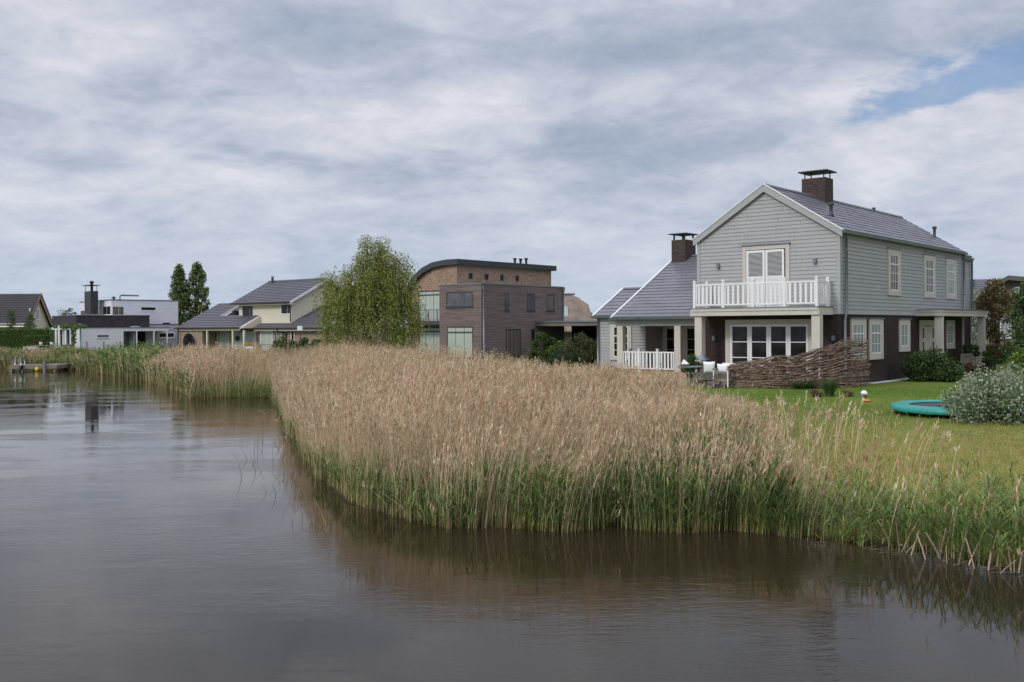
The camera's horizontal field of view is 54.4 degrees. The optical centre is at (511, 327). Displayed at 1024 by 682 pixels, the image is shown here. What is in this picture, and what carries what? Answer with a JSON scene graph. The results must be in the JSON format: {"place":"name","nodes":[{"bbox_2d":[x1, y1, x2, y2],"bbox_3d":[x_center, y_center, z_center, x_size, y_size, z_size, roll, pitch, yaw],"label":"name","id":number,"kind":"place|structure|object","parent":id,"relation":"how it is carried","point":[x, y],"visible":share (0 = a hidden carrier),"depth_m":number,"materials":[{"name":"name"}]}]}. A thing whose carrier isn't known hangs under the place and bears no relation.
{"place":"outdoors","nodes":[
{"label":"outdoors","id":0,"kind":"place"},
{"bbox_2d":[0,368,1023,681],"bbox_3d":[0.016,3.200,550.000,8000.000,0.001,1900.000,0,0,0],"label":"water","id":1,"kind":"structure","parent":0,"point":[150,532],"depth_m":12.36,"materials":[{"name":"black liquid"}]},
{"bbox_2d":[9,355,67,370],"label":"swimming jetty","id":2,"kind":"object","parent":1,"relation":"in","point":[44,366],"visible":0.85,"depth_m":77.64,"materials":[{"name":"grey wood"}]},
{"bbox_2d":[233,420,326,531],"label":"water reed sprigs","id":3,"kind":"object","parent":1,"relation":"on","point":[290,475],"visible":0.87,"depth_m":22.27,"materials":[{"name":"plant"}]},
{"bbox_2d":[0,0,1023,327],"label":"sky","id":4,"kind":"structure","parent":0,"point":[252,142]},
{"bbox_2d":[3,329,1023,570],"bbox_3d":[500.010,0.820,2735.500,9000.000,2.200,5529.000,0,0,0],"label":"ground","id":5,"kind":"structure","parent":0,"point":[910,385],"depth_m":19.43,"materials":[{"name":"green plant"}]},
{"bbox_2d":[6,309,18,328],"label":"conifer","id":6,"kind":"object","parent":5,"relation":"on","point":[12,324],"visible":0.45,"depth_m":102.92,"materials":[{"name":"green plant"}]},
{"bbox_2d":[0,293,51,329],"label":"tiled gable house","id":7,"kind":"structure","parent":5,"relation":"on","point":[21,305],"depth_m":114.07,"materials":[{"name":"grey tile"}]},
{"bbox_2d":[35,309,39,319],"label":"window","id":8,"kind":"structure","parent":7,"relation":"in","point":[37,313],"depth_m":114.90,"materials":[{"name":"grey glass"}]},
{"bbox_2d":[0,326,51,349],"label":"tall hedge","id":9,"kind":"object","parent":5,"relation":"on","point":[12,338],"visible":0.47,"depth_m":100.05,"materials":[{"name":"green plant"}]},
{"bbox_2d":[24,313,37,329],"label":"conifer","id":10,"kind":"object","parent":5,"relation":"on","point":[29,317],"visible":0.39,"depth_m":101.73,"materials":[{"name":"green plant"}]},
{"bbox_2d":[23,334,49,349],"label":"hedge front","id":11,"kind":"object","parent":5,"relation":"on","point":[29,339],"visible":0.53,"depth_m":96.70,"materials":[{"name":"green plant"}]},
{"bbox_2d":[58,326,60,350],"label":"tall garden pole","id":12,"kind":"object","parent":5,"relation":"on","point":[59,336],"visible":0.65,"depth_m":94.93,"materials":[{"name":"white paint"}]},
{"bbox_2d":[48,324,86,349],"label":"pergola","id":13,"kind":"object","parent":5,"relation":"on","point":[73,329],"visible":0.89,"depth_m":98.06,"materials":[{"name":"white paint"}]},
{"bbox_2d":[51,281,179,349],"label":"flat roofed house","id":14,"kind":"structure","parent":5,"relation":"on","point":[125,321],"depth_m":108.47,"materials":[{"name":"white paint"}]},
{"bbox_2d":[62,307,76,314],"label":"terrace plant","id":15,"kind":"object","parent":14,"relation":"on","point":[66,312],"visible":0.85,"depth_m":107.91,"materials":[{"name":"green plant"}]},
{"bbox_2d":[97,335,108,337],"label":"window","id":16,"kind":"structure","parent":14,"relation":"in","point":[98,336],"depth_m":104.39,"materials":[{"name":"white paint"}]},
{"bbox_2d":[102,305,110,314],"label":"window","id":17,"kind":"structure","parent":14,"relation":"in","point":[106,310],"depth_m":109.06,"materials":[{"name":"white paint"}]},
{"bbox_2d":[112,306,124,314],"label":"window","id":18,"kind":"structure","parent":14,"relation":"in","point":[116,310],"depth_m":108.37,"materials":[{"name":"white paint"}]},
{"bbox_2d":[140,307,155,311],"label":"window","id":19,"kind":"structure","parent":14,"relation":"in","point":[152,309],"depth_m":110.48,"materials":[{"name":"white paint"}]},
{"bbox_2d":[158,332,174,337],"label":"window","id":20,"kind":"structure","parent":14,"relation":"in","point":[160,334],"depth_m":110.68,"materials":[{"name":"white paint"}]},
{"bbox_2d":[0,338,255,396],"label":"green reeds","id":21,"kind":"object","parent":5,"relation":"on","point":[106,356],"visible":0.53,"depth_m":70.77,"materials":[{"name":"green plant"}]},
{"bbox_2d":[0,342,267,397],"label":"dry reeds","id":22,"kind":"object","parent":5,"relation":"on","point":[189,352],"visible":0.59,"depth_m":58.65,"materials":[{"name":"beige plant"}]},
{"bbox_2d":[167,263,189,324],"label":"poplar","id":23,"kind":"object","parent":5,"relation":"on","point":[178,289],"visible":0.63,"depth_m":149.55,"materials":[{"name":"green plant"}]},
{"bbox_2d":[185,261,211,319],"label":"poplar","id":24,"kind":"object","parent":5,"relation":"on","point":[202,294],"visible":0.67,"depth_m":150.48,"materials":[{"name":"green plant"}]},
{"bbox_2d":[174,276,392,350],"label":"cream board house","id":25,"kind":"structure","parent":5,"relation":"on","point":[271,311],"depth_m":103.00,"materials":[{"name":"wood"}]},
{"bbox_2d":[182,332,195,347],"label":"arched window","id":26,"kind":"structure","parent":25,"relation":"in","point":[189,338],"depth_m":107.71,"materials":[{"name":"black glass"}]},
{"bbox_2d":[219,331,229,348],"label":"window","id":27,"kind":"structure","parent":25,"relation":"in","point":[224,336],"depth_m":106.53,"materials":[{"name":"green glass"}]},
{"bbox_2d":[234,331,242,348],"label":"window","id":28,"kind":"structure","parent":25,"relation":"in","point":[236,333],"depth_m":104.86,"materials":[{"name":"green glass"}]},
{"bbox_2d":[241,306,253,315],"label":"window","id":29,"kind":"structure","parent":25,"relation":"in","point":[245,310],"depth_m":104.70,"materials":[{"name":"grey glass"}]},
{"bbox_2d":[245,331,255,348],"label":"window","id":30,"kind":"structure","parent":25,"relation":"in","point":[250,336],"depth_m":103.53,"materials":[{"name":"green glass"}]},
{"bbox_2d":[260,331,272,350],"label":"window","id":31,"kind":"structure","parent":25,"relation":"in","point":[267,335],"depth_m":101.75,"materials":[{"name":"white paint"}]},
{"bbox_2d":[280,304,290,314],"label":"window","id":32,"kind":"structure","parent":25,"relation":"in","point":[284,309],"depth_m":100.63,"materials":[{"name":"white paint"}]},
{"bbox_2d":[290,331,294,340],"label":"window","id":33,"kind":"structure","parent":25,"relation":"in","point":[292,333],"depth_m":99.03,"materials":[{"name":"white paint"}]},
{"bbox_2d":[270,336,297,354],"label":"laurel bush","id":34,"kind":"object","parent":5,"relation":"on","point":[283,342],"visible":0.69,"depth_m":85.24,"materials":[{"name":"green plant"}]},
{"bbox_2d":[297,326,302,338],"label":"garden lantern","id":35,"kind":"object","parent":5,"relation":"on","point":[300,328],"visible":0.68,"depth_m":93.28,"materials":[{"name":"metal"}]},
{"bbox_2d":[295,337,316,352],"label":"laurel bush","id":36,"kind":"object","parent":5,"relation":"on","point":[303,341],"visible":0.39,"depth_m":86.08,"materials":[{"name":"green plant"}]},
{"bbox_2d":[311,339,336,348],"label":"clipped hedge","id":37,"kind":"object","parent":5,"relation":"on","point":[315,341],"visible":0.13,"depth_m":90.70,"materials":[{"name":"green plant"}]},
{"bbox_2d":[307,234,430,354],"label":"weeping willow","id":38,"kind":"object","parent":5,"relation":"on","point":[380,285],"visible":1,"depth_m":65.49,"materials":[{"name":"green plant"}]},
{"bbox_2d":[402,258,596,358],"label":"timber and brick house","id":39,"kind":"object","parent":5,"relation":"on","point":[512,309],"visible":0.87,"depth_m":77.04,"materials":[{"name":"brown brick"}]},
{"bbox_2d":[418,290,439,321],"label":"window","id":40,"kind":"structure","parent":39,"relation":"in","point":[430,299],"depth_m":79.15,"materials":[{"name":"glass"}]},
{"bbox_2d":[418,327,439,355],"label":"window","id":41,"kind":"structure","parent":39,"relation":"in","point":[433,335],"depth_m":79.09,"materials":[{"name":"glass"}]},
{"bbox_2d":[445,291,472,307],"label":"window","id":42,"kind":"structure","parent":39,"relation":"in","point":[453,299],"depth_m":74.39,"materials":[{"name":"glass"}]},
{"bbox_2d":[447,326,472,357],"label":"window","id":43,"kind":"structure","parent":39,"relation":"in","point":[461,336],"depth_m":74.33,"materials":[{"name":"glass"}]},
{"bbox_2d":[504,293,509,310],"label":"window","id":44,"kind":"structure","parent":39,"relation":"in","point":[506,294],"depth_m":75.15,"materials":[{"name":"glass"}]},
{"bbox_2d":[506,329,520,356],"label":"window","id":45,"kind":"structure","parent":39,"relation":"in","point":[513,336],"depth_m":75.74,"materials":[{"name":"metal"}]},
{"bbox_2d":[527,294,535,310],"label":"window","id":46,"kind":"structure","parent":39,"relation":"in","point":[530,297],"depth_m":77.35,"materials":[{"name":"glass"}]},
{"bbox_2d":[531,329,534,350],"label":"window","id":47,"kind":"structure","parent":39,"relation":"in","point":[532,330],"depth_m":77.52,"materials":[{"name":"glass"}]},
{"bbox_2d":[547,294,554,311],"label":"window","id":48,"kind":"structure","parent":39,"relation":"in","point":[550,297],"depth_m":79.30,"materials":[{"name":"glass"}]},
{"bbox_2d":[183,334,837,539],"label":"dry reeds","id":49,"kind":"object","parent":5,"relation":"on","point":[389,396],"visible":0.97,"depth_m":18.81,"materials":[{"name":"beige plant"}]},
{"bbox_2d":[525,331,557,361],"bbox_3d":[1.899,1.226,62.452,2.200,2.059,1.620,0,0,-30],"label":"climber bush","id":50,"kind":"object","parent":5,"relation":"on","point":[542,336],"visible":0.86,"depth_m":62.32,"materials":[{"name":"green plant"}]},
{"bbox_2d":[548,340,576,358],"bbox_3d":[3.068,1.491,60.529,1.873,1.531,1.632,0,0,0],"label":"bright bush","id":51,"kind":"object","parent":5,"relation":"on","point":[551,349],"visible":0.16,"depth_m":60.33,"materials":[{"name":"green plant"}]},
{"bbox_2d":[542,347,584,367],"bbox_3d":[2.830,1.670,55.474,2.127,1.236,1.765,0,0,-33],"label":"dark bush","id":52,"kind":"object","parent":5,"relation":"on","point":[572,357],"visible":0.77,"depth_m":55.29,"materials":[{"name":"green plant"}]},
{"bbox_2d":[556,331,596,365],"bbox_3d":[4.110,1.240,58.399,3.074,2.079,2.277,0,0,0],"label":"olive bush","id":53,"kind":"object","parent":5,"relation":"on","point":[590,346],"visible":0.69,"depth_m":58.20,"materials":[{"name":"green plant"}]},
{"bbox_2d":[564,293,596,345],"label":"thatched house","id":54,"kind":"structure","parent":5,"relation":"on","point":[576,309],"depth_m":105.47,"materials":[{"name":"red brick"}]},
{"bbox_2d":[657,376,870,387],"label":"patio","id":55,"kind":"structure","parent":5,"relation":"on","point":[709,383],"depth_m":38.24,"materials":[{"name":"stone"}]},
{"bbox_2d":[677,366,703,388],"bbox_3d":[6.559,1.820,36.600,0.960,0.828,0.960,0,0,12],"label":"iron table","id":56,"kind":"object","parent":55,"relation":"on","point":[689,367],"visible":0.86,"depth_m":36.33,"materials":[{"name":"grey metal"}]},
{"bbox_2d":[683,353,702,383],"bbox_3d":[7.025,1.573,38.620,0.814,1.204,0.521,0,0,0],"label":"potted conifer","id":57,"kind":"object","parent":55,"relation":"on","point":[692,357],"visible":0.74,"depth_m":38.53,"materials":[{"name":"plant"}]},
{"bbox_2d":[692,368,720,385],"bbox_3d":[7.529,1.862,37.750,1.200,0.620,0.700,0,0,40],"label":"garden sofa","id":58,"kind":"object","parent":55,"relation":"on","point":[704,376],"visible":0.42,"depth_m":37.59,"materials":[{"name":"grey wood"}]},
{"bbox_2d":[703,361,714,372],"bbox_3d":[7.414,1.485,37.421,0.460,0.460,0.180,0,8,25],"label":"pillow","id":59,"kind":"object","parent":58,"relation":"on","point":[708,366],"visible":0.94,"depth_m":37.35,"materials":[{"name":"white fabric"}]},
{"bbox_2d":[712,363,735,386],"bbox_3d":[7.882,1.741,36.865,0.680,0.860,0.760,0,0,40],"label":"garden armchair","id":60,"kind":"object","parent":55,"relation":"on","point":[726,377],"visible":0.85,"depth_m":36.61,"materials":[{"name":"white paint"}]},
{"bbox_2d":[717,364,728,371],"bbox_3d":[7.819,1.502,36.944,0.480,0.340,0.170,0,-6,38],"label":"pillow","id":61,"kind":"object","parent":60,"relation":"on","point":[722,367],"visible":0.88,"depth_m":36.88,"materials":[{"name":"white fabric"}]},
{"bbox_2d":[590,169,988,388],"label":"board house","id":62,"kind":"structure","parent":5,"relation":"on","point":[767,270],"depth_m":40.14,"materials":[{"name":"grey wood"}]},
{"bbox_2d":[608,323,631,359],"bbox_3d":[5.402,0.676,49.416,1.370,1.855,0.150,0,0,40],"label":"window","id":63,"kind":"structure","parent":62,"relation":"in","point":[613,329],"depth_m":49.63,"materials":[{"name":"beige paint"}]},
{"bbox_2d":[663,326,673,367],"bbox_3d":[7.907,0.970,49.265,0.920,2.220,0.103,0,0,40],"label":"window","id":64,"kind":"structure","parent":62,"relation":"in","point":[668,331],"depth_m":49.36,"materials":[{"name":"beige paint"}]},
{"bbox_2d":[684,326,694,368],"bbox_3d":[8.784,0.966,48.529,0.910,2.220,0.103,0,0,40],"label":"window","id":65,"kind":"structure","parent":62,"relation":"in","point":[689,331],"depth_m":48.61,"materials":[{"name":"beige paint"}]},
{"bbox_2d":[729,324,748,363],"bbox_3d":[9.059,1.030,39.606,0.852,2.350,0.060,0,0,40],"label":"garden door","id":66,"kind":"structure","parent":62,"relation":"in","point":[739,333],"depth_m":39.61,"materials":[{"name":"white paint"}]},
{"bbox_2d":[746,250,764,306],"bbox_3d":[9.575,-1.918,39.110,0.775,2.240,0.040,0,0,40],"label":"louvred door","id":67,"kind":"structure","parent":62,"relation":"in","point":[761,278],"depth_m":39.08,"materials":[{"name":"white paint"}]},
{"bbox_2d":[749,324,768,361],"bbox_3d":[9.697,1.027,39.073,0.802,2.350,0.060,0,0,40],"label":"garden door","id":68,"kind":"structure","parent":62,"relation":"in","point":[758,333],"depth_m":39.08,"materials":[{"name":"white paint"}]},
{"bbox_2d":[765,249,784,306],"bbox_3d":[10.192,-1.921,38.593,0.775,2.240,0.040,0,0,40],"label":"louvred door","id":69,"kind":"structure","parent":62,"relation":"in","point":[768,278],"depth_m":38.62,"materials":[{"name":"white paint"}]},
{"bbox_2d":[768,324,787,372],"bbox_3d":[10.315,1.023,38.556,0.797,2.350,0.060,0,0,40],"label":"garden door","id":70,"kind":"structure","parent":62,"relation":"in","point":[777,333],"depth_m":38.57,"materials":[{"name":"white paint"}]},
{"bbox_2d":[788,324,807,381],"bbox_3d":[10.938,1.020,38.030,0.807,2.350,0.060,0,0,40],"label":"garden door","id":71,"kind":"structure","parent":62,"relation":"in","point":[797,333],"depth_m":38.05,"materials":[{"name":"white paint"}]},
{"bbox_2d":[849,318,867,359],"bbox_3d":[13.353,0.436,38.339,0.135,1.655,1.640,0,0,40],"label":"window","id":72,"kind":"structure","parent":62,"relation":"in","point":[858,326],"depth_m":38.36,"materials":[{"name":"beige paint"}]},
{"bbox_2d":[868,318,884,359],"bbox_3d":[14.561,0.430,39.778,0.135,1.655,1.620,0,0,40],"label":"window","id":73,"kind":"structure","parent":62,"relation":"in","point":[875,325],"depth_m":39.74,"materials":[{"name":"beige paint"}]},
{"bbox_2d":[887,247,902,295],"bbox_3d":[15.884,-2.322,41.359,0.150,1.965,1.600,0,0,40],"label":"window","id":74,"kind":"structure","parent":62,"relation":"in","point":[893,254],"depth_m":41.30,"materials":[{"name":"beige paint"}]},
{"bbox_2d":[898,318,910,351],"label":"window","id":75,"kind":"structure","parent":62,"relation":"in","point":[904,323],"depth_m":42.33,"materials":[{"name":"beige paint"}]},
{"bbox_2d":[919,320,934,352],"bbox_3d":[18.699,0.967,44.742,0.070,2.620,2.280,0,0,40],"label":"front door","id":76,"kind":"structure","parent":62,"relation":"in","point":[926,327],"depth_m":44.49,"materials":[{"name":"beige paint"}]},
{"bbox_2d":[923,253,936,297],"bbox_3d":[18.810,-2.337,44.851,0.150,1.965,1.670,0,0,40],"label":"window","id":77,"kind":"structure","parent":62,"relation":"in","point":[929,260],"depth_m":44.84,"materials":[{"name":"beige paint"}]},
{"bbox_2d":[946,320,954,348],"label":"window","id":78,"kind":"structure","parent":62,"relation":"in","point":[950,324],"depth_m":47.21,"materials":[{"name":"beige paint"}]},
{"bbox_2d":[945,257,956,298],"bbox_3d":[20.867,-2.347,47.303,0.150,1.965,1.650,0,0,40],"label":"window","id":79,"kind":"structure","parent":62,"relation":"in","point":[951,263],"depth_m":47.31,"materials":[{"name":"beige paint"}]},
{"bbox_2d":[946,353,961,368],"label":"potted plant","id":80,"kind":"object","parent":62,"relation":"on","point":[955,359],"visible":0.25,"depth_m":44.76,"materials":[{"name":"green plant"}]},
{"bbox_2d":[961,344,980,367],"bbox_3d":[21.916,1.404,47.491,0.866,1.316,0.910,0,0,30],"label":"potted plant","id":81,"kind":"object","parent":62,"relation":"on","point":[967,348],"visible":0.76,"depth_m":47.43,"materials":[{"name":"green plant"}]},
{"bbox_2d":[726,337,870,387],"bbox_3d":[10.585,1.326,36.490,5.337,1.936,0.834,0,0,0],"label":"woven fence","id":82,"kind":"object","parent":5,"relation":"on","point":[760,376],"visible":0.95,"depth_m":36.33,"materials":[{"name":"brown wicker"}]},
{"bbox_2d":[786,379,822,388],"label":"grass tussock","id":83,"kind":"object","parent":5,"relation":"on","point":[805,385],"depth_m":35.62,"materials":[{"name":"green plant"}]},
{"bbox_2d":[810,389,824,396],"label":"purple plant","id":84,"kind":"object","parent":5,"relation":"on","point":[815,392],"visible":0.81,"depth_m":31.74,"materials":[{"name":"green plant"}]},
{"bbox_2d":[819,378,841,396],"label":"grass tussock","id":85,"kind":"object","parent":5,"relation":"on","point":[830,387],"depth_m":31.88,"materials":[{"name":"green plant"}]},
{"bbox_2d":[841,389,853,396],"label":"purple plant","id":86,"kind":"object","parent":5,"relation":"on","point":[850,393],"visible":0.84,"depth_m":31.76,"materials":[{"name":"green plant"}]},
{"bbox_2d":[860,390,867,396],"bbox_3d":[11.141,2.085,31.500,0.220,0.220,0.220,0,0,0],"label":"beach ball","id":87,"kind":"object","parent":5,"relation":"on","point":[863,393],"visible":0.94,"depth_m":31.43,"materials":[{"name":"white plastic"}]},
{"bbox_2d":[713,386,1023,557],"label":"sparse dry reeds","id":88,"kind":"object","parent":5,"relation":"on","point":[826,465],"visible":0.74,"depth_m":17.07,"materials":[{"name":"beige plant"}]},
{"bbox_2d":[871,378,909,383],"bbox_3d":[15.893,2.333,41.072,0.400,0.375,6.200,0,0,40],"label":"gravel strip","id":89,"kind":"object","parent":5,"relation":"on","point":[902,379],"visible":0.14,"depth_m":40.61,"materials":[{"name":"grey gravel"}]},
{"bbox_2d":[759,431,1023,572],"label":"bank reeds","id":90,"kind":"object","parent":5,"relation":"on","point":[991,514],"visible":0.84,"depth_m":14.35,"materials":[{"name":"green plant"}]},
{"bbox_2d":[816,520,1023,576],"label":"broken reed stubs","id":91,"kind":"object","parent":5,"relation":"on","point":[989,561],"visible":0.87,"depth_m":13.39,"materials":[{"name":"beige plant"}]},
{"bbox_2d":[899,345,965,381],"bbox_3d":[17.228,1.469,40.651,2.647,1.571,2.347,0,0,0],"label":"evergreen shrub","id":92,"kind":"object","parent":5,"relation":"on","point":[925,366],"visible":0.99,"depth_m":40.13,"materials":[{"name":"green plant"}]},
{"bbox_2d":[890,399,1023,418],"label":"trampoline","id":93,"kind":"object","parent":5,"relation":"on","point":[928,407],"visible":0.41,"depth_m":25.09,"materials":[{"name":"teal plastic"}]},
{"bbox_2d":[961,363,993,376],"bbox_3d":[20.263,1.881,43.677,1.576,0.725,1.195,0,0,-20],"label":"bronze shrub","id":94,"kind":"object","parent":5,"relation":"on","point":[969,369],"visible":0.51,"depth_m":43.49,"materials":[{"name":"brown plant"}]},
{"bbox_2d":[937,365,1023,424],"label":"variegated shrub","id":95,"kind":"object","parent":5,"relation":"on","point":[988,393],"visible":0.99,"depth_m":23.25,"materials":[{"name":"green plant"}]},
{"bbox_2d":[972,287,990,345],"bbox_3d":[28.025,-0.080,60.054,2.165,4.747,1.502,0,0,0],"label":"silver leaf tree","id":96,"kind":"object","parent":5,"relation":"on","point":[974,328],"visible":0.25,"depth_m":59.91,"materials":[{"name":"green plant"}]},
{"bbox_2d":[980,351,996,369],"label":"leafy shrub","id":97,"kind":"object","parent":5,"relation":"on","point":[986,361],"visible":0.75,"depth_m":46.37,"materials":[{"name":"green plant"}]},
{"bbox_2d":[973,278,1017,369],"bbox_3d":[24.346,-0.141,49.993,2.418,4.833,1.141,0,0,0],"label":"copper maple","id":98,"kind":"object","parent":5,"relation":"on","point":[994,298],"visible":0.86,"depth_m":49.88,"materials":[{"name":"brown plant"}]},
{"bbox_2d":[970,275,1023,345],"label":"gabled house","id":99,"kind":"structure","parent":5,"relation":"on","point":[1010,282],"depth_m":79.71,"materials":[{"name":"tile"}]},
{"bbox_2d":[1000,315,1010,338],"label":"window","id":100,"kind":"structure","parent":99,"relation":"in","point":[1005,325],"depth_m":79.71,"materials":[{"name":"white paint"}]},
{"bbox_2d":[986,344,1015,359],"bbox_3d":[29.805,1.546,57.998,4.878,1.309,0.914,0,0,0],"label":"beech hedge","id":101,"kind":"object","parent":5,"relation":"on","point":[990,350],"visible":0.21,"depth_m":57.75,"materials":[{"name":"green plant"}]},
{"bbox_2d":[990,359,1012,364],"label":"evergreen hedge","id":102,"kind":"object","parent":5,"relation":"on","point":[1000,361],"visible":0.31,"depth_m":57.05,"materials":[{"name":"green plant"}]},
{"bbox_2d":[997,362,1023,418],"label":"variegated shrub","id":103,"kind":"object","parent":5,"relation":"on","point":[1017,367],"visible":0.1,"depth_m":24.40,"materials":[{"name":"green plant"}]},
{"bbox_2d":[998,278,1023,359],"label":"broad green tree","id":104,"kind":"object","parent":5,"relation":"on","point":[1016,314],"visible":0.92,"depth_m":45.70,"materials":[{"name":"green plant"}]},
{"bbox_2d":[1003,348,1023,374],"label":"light green bush","id":105,"kind":"object","parent":5,"relation":"on","point":[1018,359],"visible":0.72,"depth_m":38.01,"materials":[{"name":"green plant"}]},
{"bbox_2d":[696,353,709,383],"bbox_3d":[7.428,1.573,38.900,0.600,1.200,0.591,0,0,0],"label":"patio fire bowl","id":106,"kind":"object","parent":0,"point":[701,357],"visible":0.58,"depth_m":38.75,"materials":[{"name":"grey metal"}]},
{"bbox_2d":[686,385,1023,506],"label":"lawn grass","id":107,"kind":"structure","parent":0,"point":[878,435],"depth_m":21.57,"materials":[{"name":"green plant"}]},
{"bbox_2d":[778,486,969,545],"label":"reeds","id":108,"kind":"object","parent":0,"point":[867,509],"visible":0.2,"depth_m":15.75,"materials":[{"name":"green plant"}]},
{"bbox_2d":[958,353,972,368],"bbox_3d":[20.840,1.596,46.186,0.550,0.820,1.800,0,0,40],"label":"wooden bench","id":109,"kind":"object","parent":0,"point":[966,358],"visible":0.76,"depth_m":46.05,"materials":[{"name":"grey wood"}]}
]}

